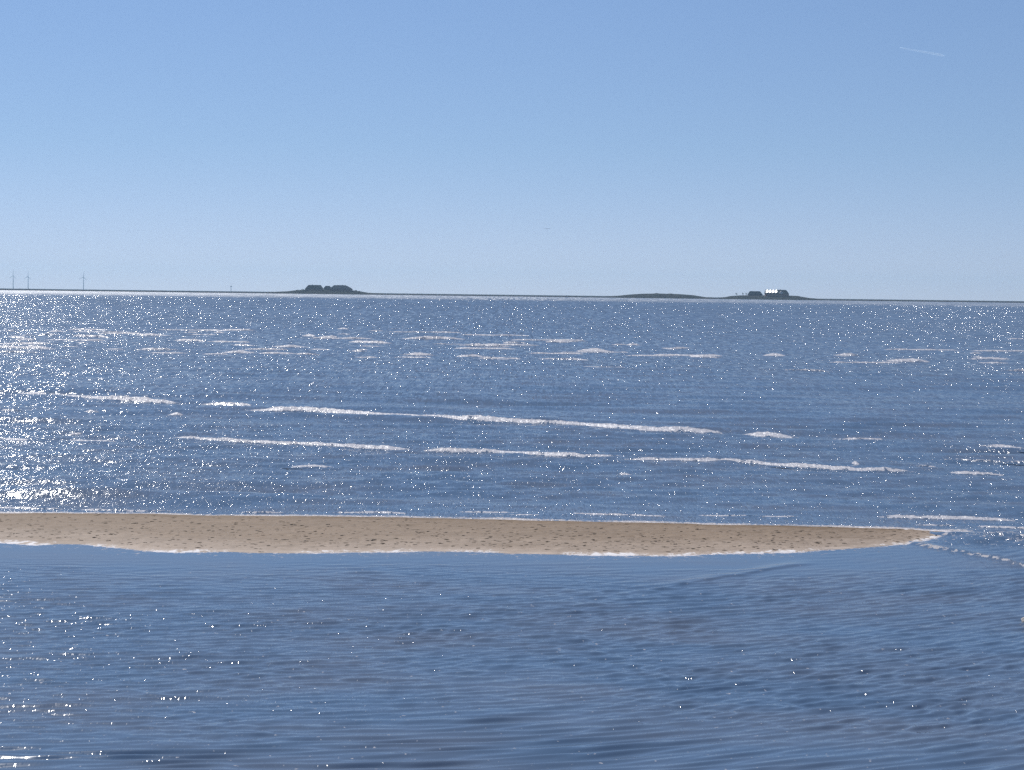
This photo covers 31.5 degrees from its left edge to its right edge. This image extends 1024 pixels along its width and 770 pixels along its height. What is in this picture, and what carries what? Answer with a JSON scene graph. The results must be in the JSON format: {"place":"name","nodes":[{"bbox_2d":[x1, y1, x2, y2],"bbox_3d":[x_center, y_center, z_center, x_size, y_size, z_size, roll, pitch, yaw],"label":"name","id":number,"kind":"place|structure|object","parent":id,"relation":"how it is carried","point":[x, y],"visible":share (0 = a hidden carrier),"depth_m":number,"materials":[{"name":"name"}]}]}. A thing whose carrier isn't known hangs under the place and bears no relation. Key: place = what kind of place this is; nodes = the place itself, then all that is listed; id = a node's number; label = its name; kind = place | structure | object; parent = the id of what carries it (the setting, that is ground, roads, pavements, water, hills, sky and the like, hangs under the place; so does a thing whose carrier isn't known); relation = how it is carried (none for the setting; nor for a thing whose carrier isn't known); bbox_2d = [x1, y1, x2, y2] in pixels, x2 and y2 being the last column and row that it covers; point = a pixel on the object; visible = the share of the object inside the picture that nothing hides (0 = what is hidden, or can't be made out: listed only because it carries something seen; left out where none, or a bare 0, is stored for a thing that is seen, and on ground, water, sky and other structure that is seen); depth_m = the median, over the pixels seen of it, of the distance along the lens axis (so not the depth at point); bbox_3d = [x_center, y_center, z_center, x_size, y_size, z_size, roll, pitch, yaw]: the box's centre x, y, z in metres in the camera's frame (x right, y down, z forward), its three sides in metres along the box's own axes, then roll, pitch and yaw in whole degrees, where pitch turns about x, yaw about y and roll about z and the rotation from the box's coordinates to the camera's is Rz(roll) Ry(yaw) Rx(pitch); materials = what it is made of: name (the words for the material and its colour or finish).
{"place":"outdoors","nodes":[
{"label":"outdoors","id":0,"kind":"place"},
{"bbox_2d":[0,290,1023,769],"bbox_3d":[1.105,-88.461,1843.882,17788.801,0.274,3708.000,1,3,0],"label":"sea water","id":1,"kind":"structure","parent":0,"point":[906,656],"depth_m":23.27,"materials":[{"name":"blue liquid"}]},
{"bbox_2d":[0,409,23,411],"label":"breaking wave","id":2,"kind":"object","parent":1,"relation":"on","point":[14,410],"visible":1,"depth_m":48.90,"materials":[{"name":"liquid"}]},
{"bbox_2d":[0,438,30,440],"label":"breaking wave","id":3,"kind":"object","parent":1,"relation":"on","point":[14,439],"visible":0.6,"depth_m":39.60,"materials":[{"name":"liquid"}]},
{"bbox_2d":[0,343,34,343],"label":"breaking wave","id":4,"kind":"object","parent":1,"relation":"on","point":[17,343],"visible":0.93,"depth_m":107.81,"materials":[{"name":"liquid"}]},
{"bbox_2d":[0,350,40,352],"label":"breaking wave","id":5,"kind":"object","parent":1,"relation":"on","point":[20,351],"visible":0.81,"depth_m":93.95,"materials":[{"name":"liquid"}]},
{"bbox_2d":[14,338,34,339],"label":"breaking wave","id":6,"kind":"object","parent":1,"relation":"on","point":[24,339],"visible":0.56,"depth_m":117.25,"materials":[{"name":"liquid"}]},
{"bbox_2d":[0,345,53,348],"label":"breaking wave","id":7,"kind":"object","parent":1,"relation":"on","point":[27,347],"visible":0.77,"depth_m":100.28,"materials":[{"name":"liquid"}]},
{"bbox_2d":[0,506,63,509],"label":"breaking wave","id":8,"kind":"object","parent":1,"relation":"on","point":[20,507],"visible":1,"depth_m":27.26,"materials":[{"name":"liquid"}]},
{"bbox_2d":[16,342,52,343],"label":"breaking wave","id":9,"kind":"object","parent":1,"relation":"on","point":[35,342],"visible":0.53,"depth_m":109.54,"materials":[{"name":"liquid"}]},
{"bbox_2d":[62,433,82,435],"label":"breaking wave","id":10,"kind":"object","parent":1,"relation":"on","point":[72,434],"visible":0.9,"depth_m":41.23,"materials":[{"name":"liquid"}]},
{"bbox_2d":[48,339,106,340],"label":"breaking wave","id":11,"kind":"object","parent":1,"relation":"on","point":[80,340],"visible":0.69,"depth_m":117.33,"materials":[{"name":"liquid"}]},
{"bbox_2d":[69,328,105,329],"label":"breaking wave","id":12,"kind":"object","parent":1,"relation":"on","point":[87,329],"visible":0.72,"depth_m":147.86,"materials":[{"name":"liquid"}]},
{"bbox_2d":[64,439,115,441],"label":"breaking wave","id":13,"kind":"object","parent":1,"relation":"on","point":[90,440],"visible":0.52,"depth_m":39.29,"materials":[{"name":"liquid"}]},
{"bbox_2d":[73,334,110,337],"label":"breaking wave","id":14,"kind":"object","parent":1,"relation":"on","point":[92,335],"visible":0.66,"depth_m":126.36,"materials":[{"name":"liquid"}]},
{"bbox_2d":[85,410,98,412],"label":"breaking wave","id":15,"kind":"object","parent":1,"relation":"on","point":[93,411],"visible":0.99,"depth_m":48.90,"materials":[{"name":"liquid"}]},
{"bbox_2d":[74,331,118,331],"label":"breaking wave","id":16,"kind":"object","parent":1,"relation":"on","point":[96,331],"visible":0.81,"depth_m":140.95,"materials":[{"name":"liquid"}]},
{"bbox_2d":[20,392,184,404],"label":"breaking wave","id":17,"kind":"object","parent":1,"relation":"on","point":[138,400],"visible":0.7,"depth_m":53.86,"materials":[{"name":"liquid"}]},
{"bbox_2d":[98,332,142,333],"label":"breaking wave","id":18,"kind":"object","parent":1,"relation":"on","point":[119,333],"visible":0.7,"depth_m":136.31,"materials":[{"name":"liquid"}]},
{"bbox_2d":[82,508,170,511],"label":"breaking wave","id":19,"kind":"object","parent":1,"relation":"on","point":[123,510],"visible":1,"depth_m":27.15,"materials":[{"name":"liquid"}]},
{"bbox_2d":[136,347,175,349],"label":"breaking wave","id":20,"kind":"object","parent":1,"relation":"on","point":[164,348],"visible":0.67,"depth_m":100.56,"materials":[{"name":"liquid"}]},
{"bbox_2d":[141,333,170,335],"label":"breaking wave","id":21,"kind":"object","parent":1,"relation":"on","point":[153,334],"visible":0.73,"depth_m":132.55,"materials":[{"name":"liquid"}]},
{"bbox_2d":[169,412,182,415],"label":"breaking wave","id":22,"kind":"object","parent":1,"relation":"on","point":[175,413],"visible":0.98,"depth_m":48.34,"materials":[{"name":"liquid"}]},
{"bbox_2d":[175,338,206,341],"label":"breaking wave","id":23,"kind":"object","parent":1,"relation":"on","point":[195,340],"visible":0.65,"depth_m":118.69,"materials":[{"name":"liquid"}]},
{"bbox_2d":[161,329,230,330],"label":"breaking wave","id":24,"kind":"object","parent":1,"relation":"on","point":[200,329],"visible":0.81,"depth_m":151.07,"materials":[{"name":"liquid"}]},
{"bbox_2d":[199,402,254,405],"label":"breaking wave","id":25,"kind":"object","parent":1,"relation":"on","point":[230,403],"visible":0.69,"depth_m":52.46,"materials":[{"name":"liquid"}]},
{"bbox_2d":[207,341,246,341],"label":"breaking wave","id":26,"kind":"object","parent":1,"relation":"on","point":[226,341],"visible":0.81,"depth_m":117.93,"materials":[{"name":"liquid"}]},
{"bbox_2d":[220,350,253,352],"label":"breaking wave","id":27,"kind":"object","parent":1,"relation":"on","point":[238,351],"visible":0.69,"depth_m":97.28,"materials":[{"name":"liquid"}]},
{"bbox_2d":[225,329,256,330],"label":"breaking wave","id":28,"kind":"object","parent":1,"relation":"on","point":[242,329],"visible":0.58,"depth_m":153.27,"materials":[{"name":"liquid"}]},
{"bbox_2d":[234,344,253,345],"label":"breaking wave","id":29,"kind":"object","parent":1,"relation":"on","point":[243,345],"visible":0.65,"depth_m":110.27,"materials":[{"name":"liquid"}]},
{"bbox_2d":[236,511,282,512],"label":"breaking wave","id":30,"kind":"object","parent":1,"relation":"on","point":[259,512],"visible":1,"depth_m":27.11,"materials":[{"name":"liquid"}]},
{"bbox_2d":[245,348,281,349],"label":"breaking wave","id":31,"kind":"object","parent":1,"relation":"on","point":[263,349],"visible":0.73,"depth_m":103.20,"materials":[{"name":"liquid"}]},
{"bbox_2d":[262,352,295,353],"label":"breaking wave","id":32,"kind":"object","parent":1,"relation":"on","point":[277,353],"visible":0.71,"depth_m":96.89,"materials":[{"name":"liquid"}]},
{"bbox_2d":[273,345,302,346],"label":"breaking wave","id":33,"kind":"object","parent":1,"relation":"on","point":[288,346],"visible":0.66,"depth_m":108.47,"materials":[{"name":"liquid"}]},
{"bbox_2d":[173,436,409,450],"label":"breaking wave","id":34,"kind":"object","parent":1,"relation":"on","point":[366,447],"visible":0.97,"depth_m":39.23,"materials":[{"name":"liquid"}]},
{"bbox_2d":[295,353,318,354],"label":"breaking wave","id":35,"kind":"object","parent":1,"relation":"on","point":[306,354],"visible":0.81,"depth_m":95.96,"materials":[{"name":"liquid"}]},
{"bbox_2d":[285,464,330,468],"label":"breaking wave","id":36,"kind":"object","parent":1,"relation":"on","point":[308,466],"visible":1,"depth_m":34.35,"materials":[{"name":"liquid"}]},
{"bbox_2d":[314,337,369,338],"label":"breaking wave","id":37,"kind":"object","parent":1,"relation":"on","point":[340,338],"visible":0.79,"depth_m":129.83,"materials":[{"name":"liquid"}]},
{"bbox_2d":[333,511,404,513],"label":"breaking wave","id":38,"kind":"object","parent":1,"relation":"on","point":[370,512],"visible":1,"depth_m":27.25,"materials":[{"name":"liquid"}]},
{"bbox_2d":[351,340,387,342],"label":"breaking wave","id":39,"kind":"object","parent":1,"relation":"on","point":[358,341],"visible":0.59,"depth_m":120.20,"materials":[{"name":"liquid"}]},
{"bbox_2d":[402,352,435,355],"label":"breaking wave","id":40,"kind":"object","parent":1,"relation":"on","point":[419,354],"visible":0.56,"depth_m":96.97,"materials":[{"name":"liquid"}]},
{"bbox_2d":[393,331,460,332],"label":"breaking wave","id":41,"kind":"object","parent":1,"relation":"on","point":[430,331],"visible":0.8,"depth_m":154.53,"materials":[{"name":"liquid"}]},
{"bbox_2d":[403,336,460,338],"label":"breaking wave","id":42,"kind":"object","parent":1,"relation":"on","point":[430,337],"visible":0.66,"depth_m":131.97,"materials":[{"name":"liquid"}]},
{"bbox_2d":[455,354,487,356],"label":"breaking wave","id":43,"kind":"object","parent":1,"relation":"on","point":[472,355],"visible":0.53,"depth_m":95.92,"materials":[{"name":"liquid"}]},
{"bbox_2d":[0,513,947,555],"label":"sandbar","id":44,"kind":"structure","parent":1,"relation":"in","point":[75,528],"depth_m":24.47,"materials":[{"name":"beige sand"}]},
{"bbox_2d":[0,514,923,551],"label":"seaweed scraps","id":45,"kind":"object","parent":44,"relation":"on","point":[399,525],"visible":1,"depth_m":24.39,"materials":[{"name":"brown plant"}]},
{"bbox_2d":[454,347,510,348],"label":"breaking wave","id":46,"kind":"object","parent":1,"relation":"on","point":[479,348],"visible":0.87,"depth_m":110.03,"materials":[{"name":"liquid"}]},
{"bbox_2d":[458,343,508,346],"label":"breaking wave","id":47,"kind":"object","parent":1,"relation":"on","point":[483,345],"visible":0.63,"depth_m":115.18,"materials":[{"name":"liquid"}]},
{"bbox_2d":[241,406,732,433],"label":"breaking wave","id":48,"kind":"object","parent":1,"relation":"on","point":[479,419],"visible":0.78,"depth_m":47.03,"materials":[{"name":"liquid"}]},
{"bbox_2d":[461,511,516,512],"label":"breaking wave","id":49,"kind":"object","parent":1,"relation":"on","point":[488,512],"visible":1,"depth_m":27.45,"materials":[{"name":"liquid"}]},
{"bbox_2d":[463,334,527,335],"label":"breaking wave","id":50,"kind":"object","parent":1,"relation":"on","point":[496,335],"visible":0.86,"depth_m":146.16,"materials":[{"name":"liquid"}]},
{"bbox_2d":[489,343,540,345],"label":"breaking wave","id":51,"kind":"object","parent":1,"relation":"on","point":[518,344],"visible":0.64,"depth_m":118.45,"materials":[{"name":"liquid"}]},
{"bbox_2d":[503,341,527,343],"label":"breaking wave","id":52,"kind":"object","parent":1,"relation":"on","point":[515,342],"visible":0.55,"depth_m":123.47,"materials":[{"name":"liquid"}]},
{"bbox_2d":[423,447,617,458],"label":"breaking wave","id":53,"kind":"object","parent":1,"relation":"on","point":[570,455],"visible":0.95,"depth_m":37.80,"materials":[{"name":"liquid"}]},
{"bbox_2d":[515,339,584,340],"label":"breaking wave","id":54,"kind":"object","parent":1,"relation":"on","point":[548,340],"visible":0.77,"depth_m":132.05,"materials":[{"name":"liquid"}]},
{"bbox_2d":[531,352,581,353],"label":"breaking wave","id":55,"kind":"object","parent":1,"relation":"on","point":[554,353],"visible":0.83,"depth_m":102.48,"materials":[{"name":"liquid"}]},
{"bbox_2d":[545,340,572,342],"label":"breaking wave","id":56,"kind":"object","parent":1,"relation":"on","point":[557,341],"visible":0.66,"depth_m":127.11,"materials":[{"name":"liquid"}]},
{"bbox_2d":[540,339,577,339],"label":"breaking wave","id":57,"kind":"object","parent":1,"relation":"on","point":[558,339],"visible":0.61,"depth_m":134.57,"materials":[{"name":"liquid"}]},
{"bbox_2d":[540,358,586,359],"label":"breaking wave","id":58,"kind":"object","parent":1,"relation":"on","point":[565,358],"visible":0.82,"depth_m":93.39,"materials":[{"name":"liquid"}]},
{"bbox_2d":[577,348,606,350],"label":"breaking wave","id":59,"kind":"object","parent":1,"relation":"on","point":[594,349],"visible":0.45,"depth_m":108.18,"materials":[{"name":"liquid"}]},
{"bbox_2d":[578,351,612,351],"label":"breaking wave","id":60,"kind":"object","parent":1,"relation":"on","point":[595,351],"visible":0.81,"depth_m":106.25,"materials":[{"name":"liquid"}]},
{"bbox_2d":[575,513,661,515],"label":"breaking wave","id":61,"kind":"object","parent":1,"relation":"on","point":[617,514],"visible":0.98,"depth_m":27.36,"materials":[{"name":"liquid"}]},
{"bbox_2d":[626,355,664,355],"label":"breaking wave","id":62,"kind":"object","parent":1,"relation":"on","point":[645,355],"visible":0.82,"depth_m":100.66,"materials":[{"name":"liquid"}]},
{"bbox_2d":[666,347,686,348],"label":"breaking wave","id":63,"kind":"object","parent":1,"relation":"on","point":[677,348],"visible":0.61,"depth_m":115.38,"materials":[{"name":"liquid"}]},
{"bbox_2d":[655,354,719,355],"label":"breaking wave","id":64,"kind":"object","parent":1,"relation":"on","point":[684,355],"visible":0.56,"depth_m":101.98,"materials":[{"name":"liquid"}]},
{"bbox_2d":[688,355,721,357],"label":"breaking wave","id":65,"kind":"object","parent":1,"relation":"on","point":[708,356],"visible":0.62,"depth_m":99.52,"materials":[{"name":"liquid"}]},
{"bbox_2d":[701,515,797,516],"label":"breaking wave","id":66,"kind":"object","parent":1,"relation":"on","point":[748,515],"visible":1,"depth_m":27.43,"materials":[{"name":"liquid"}]},
{"bbox_2d":[744,431,797,437],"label":"breaking wave","id":67,"kind":"object","parent":1,"relation":"on","point":[768,434],"visible":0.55,"depth_m":43.18,"materials":[{"name":"liquid"}]},
{"bbox_2d":[621,457,921,473],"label":"breaking wave","id":68,"kind":"object","parent":1,"relation":"on","point":[806,466],"visible":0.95,"depth_m":35.45,"materials":[{"name":"liquid"}]},
{"bbox_2d":[763,353,784,355],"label":"breaking wave","id":69,"kind":"object","parent":1,"relation":"on","point":[774,354],"visible":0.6,"depth_m":103.74,"materials":[{"name":"liquid"}]},
{"bbox_2d":[783,369,829,371],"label":"breaking wave","id":70,"kind":"object","parent":1,"relation":"on","point":[816,370],"visible":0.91,"depth_m":82.98,"materials":[{"name":"liquid"}]},
{"bbox_2d":[834,353,859,355],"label":"breaking wave","id":71,"kind":"object","parent":1,"relation":"on","point":[847,354],"visible":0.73,"depth_m":105.46,"materials":[{"name":"liquid"}]},
{"bbox_2d":[844,437,884,439],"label":"breaking wave","id":72,"kind":"object","parent":1,"relation":"on","point":[866,438],"visible":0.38,"depth_m":42.42,"materials":[{"name":"liquid"}]},
{"bbox_2d":[832,361,897,362],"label":"breaking wave","id":73,"kind":"object","parent":1,"relation":"on","point":[863,362],"visible":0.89,"depth_m":94.12,"materials":[{"name":"liquid"}]},
{"bbox_2d":[885,358,929,361],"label":"breaking wave","id":74,"kind":"object","parent":1,"relation":"on","point":[907,360],"visible":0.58,"depth_m":96.40,"materials":[{"name":"liquid"}]},
{"bbox_2d":[884,349,952,349],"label":"breaking wave","id":75,"kind":"object","parent":1,"relation":"on","point":[918,349],"visible":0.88,"depth_m":119.31,"materials":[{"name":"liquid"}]},
{"bbox_2d":[912,464,933,466],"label":"breaking wave","id":76,"kind":"object","parent":1,"relation":"on","point":[924,465],"visible":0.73,"depth_m":35.84,"materials":[{"name":"liquid"}]},
{"bbox_2d":[918,524,955,525],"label":"breaking wave","id":77,"kind":"object","parent":1,"relation":"on","point":[937,524],"visible":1,"depth_m":26.62,"materials":[{"name":"liquid"}]},
{"bbox_2d":[880,515,1019,520],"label":"breaking wave","id":78,"kind":"object","parent":1,"relation":"on","point":[939,517],"visible":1,"depth_m":27.46,"materials":[{"name":"liquid"}]},
{"bbox_2d":[946,471,1007,475],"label":"breaking wave","id":79,"kind":"object","parent":1,"relation":"on","point":[973,473],"visible":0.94,"depth_m":34.54,"materials":[{"name":"liquid"}]},
{"bbox_2d":[942,458,1023,464],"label":"breaking wave","id":80,"kind":"object","parent":1,"relation":"on","point":[997,461],"visible":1,"depth_m":37.14,"materials":[{"name":"liquid"}]},
{"bbox_2d":[969,357,1006,359],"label":"breaking wave","id":81,"kind":"object","parent":1,"relation":"on","point":[988,358],"visible":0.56,"depth_m":102.04,"materials":[{"name":"liquid"}]},
{"bbox_2d":[974,350,1023,351],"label":"breaking wave","id":82,"kind":"object","parent":1,"relation":"on","point":[1000,350],"visible":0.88,"depth_m":118.76,"materials":[{"name":"liquid"}]},
{"bbox_2d":[975,526,1023,528],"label":"breaking wave","id":83,"kind":"object","parent":1,"relation":"on","point":[1019,527],"visible":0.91,"depth_m":26.44,"materials":[{"name":"liquid"}]},
{"bbox_2d":[979,444,1023,451],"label":"breaking wave","id":84,"kind":"object","parent":1,"relation":"on","point":[997,445],"visible":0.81,"depth_m":40.87,"materials":[{"name":"liquid"}]},
{"bbox_2d":[1003,369,1023,370],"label":"breaking wave","id":85,"kind":"object","parent":1,"relation":"on","point":[1015,370],"visible":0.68,"depth_m":85.51,"materials":[{"name":"liquid"}]},
{"bbox_2d":[0,288,1023,302],"bbox_3d":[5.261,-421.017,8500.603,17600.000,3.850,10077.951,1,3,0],"label":"marsh land","id":86,"kind":"structure","parent":0,"point":[492,295],"depth_m":3941.22,"materials":[{"name":"green plant"}]},
{"bbox_2d":[265,290,383,294],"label":"mound","id":87,"kind":"object","parent":86,"relation":"on","point":[325,292],"visible":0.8,"depth_m":3507.37,"materials":[{"name":"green plant"}]},
{"bbox_2d":[305,284,322,290],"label":"thatched farmhouse","id":88,"kind":"object","parent":87,"relation":"on","point":[312,287],"visible":1,"depth_m":3519.18,"materials":[{"name":"grey brick"}]},
{"bbox_2d":[330,285,352,290],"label":"thatched farmhouse","id":89,"kind":"object","parent":87,"relation":"on","point":[339,288],"visible":1,"depth_m":3519.11,"materials":[{"name":"grey brick"}]},
{"bbox_2d":[607,293,711,298],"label":"mound","id":90,"kind":"object","parent":86,"relation":"on","point":[658,295],"visible":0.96,"depth_m":3510.24,"materials":[{"name":"green plant"}]},
{"bbox_2d":[720,295,823,299],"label":"mound","id":91,"kind":"object","parent":86,"relation":"on","point":[768,297],"visible":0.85,"depth_m":3509.10,"materials":[{"name":"green plant"}]},
{"bbox_2d":[747,291,762,295],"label":"thatched farmhouse","id":92,"kind":"object","parent":91,"relation":"on","point":[754,293],"visible":1,"depth_m":3530.66,"materials":[{"name":"grey brick"}]},
{"bbox_2d":[764,289,788,296],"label":"thatched farmhouse","id":93,"kind":"object","parent":91,"relation":"on","point":[782,293],"visible":1,"depth_m":3517.61,"materials":[{"name":"grey brick"}]},
{"bbox_2d":[0,0,1023,300],"label":"sky","id":94,"kind":"structure","parent":0,"point":[818,149],"materials":[{"name":"blue"}]}
]}

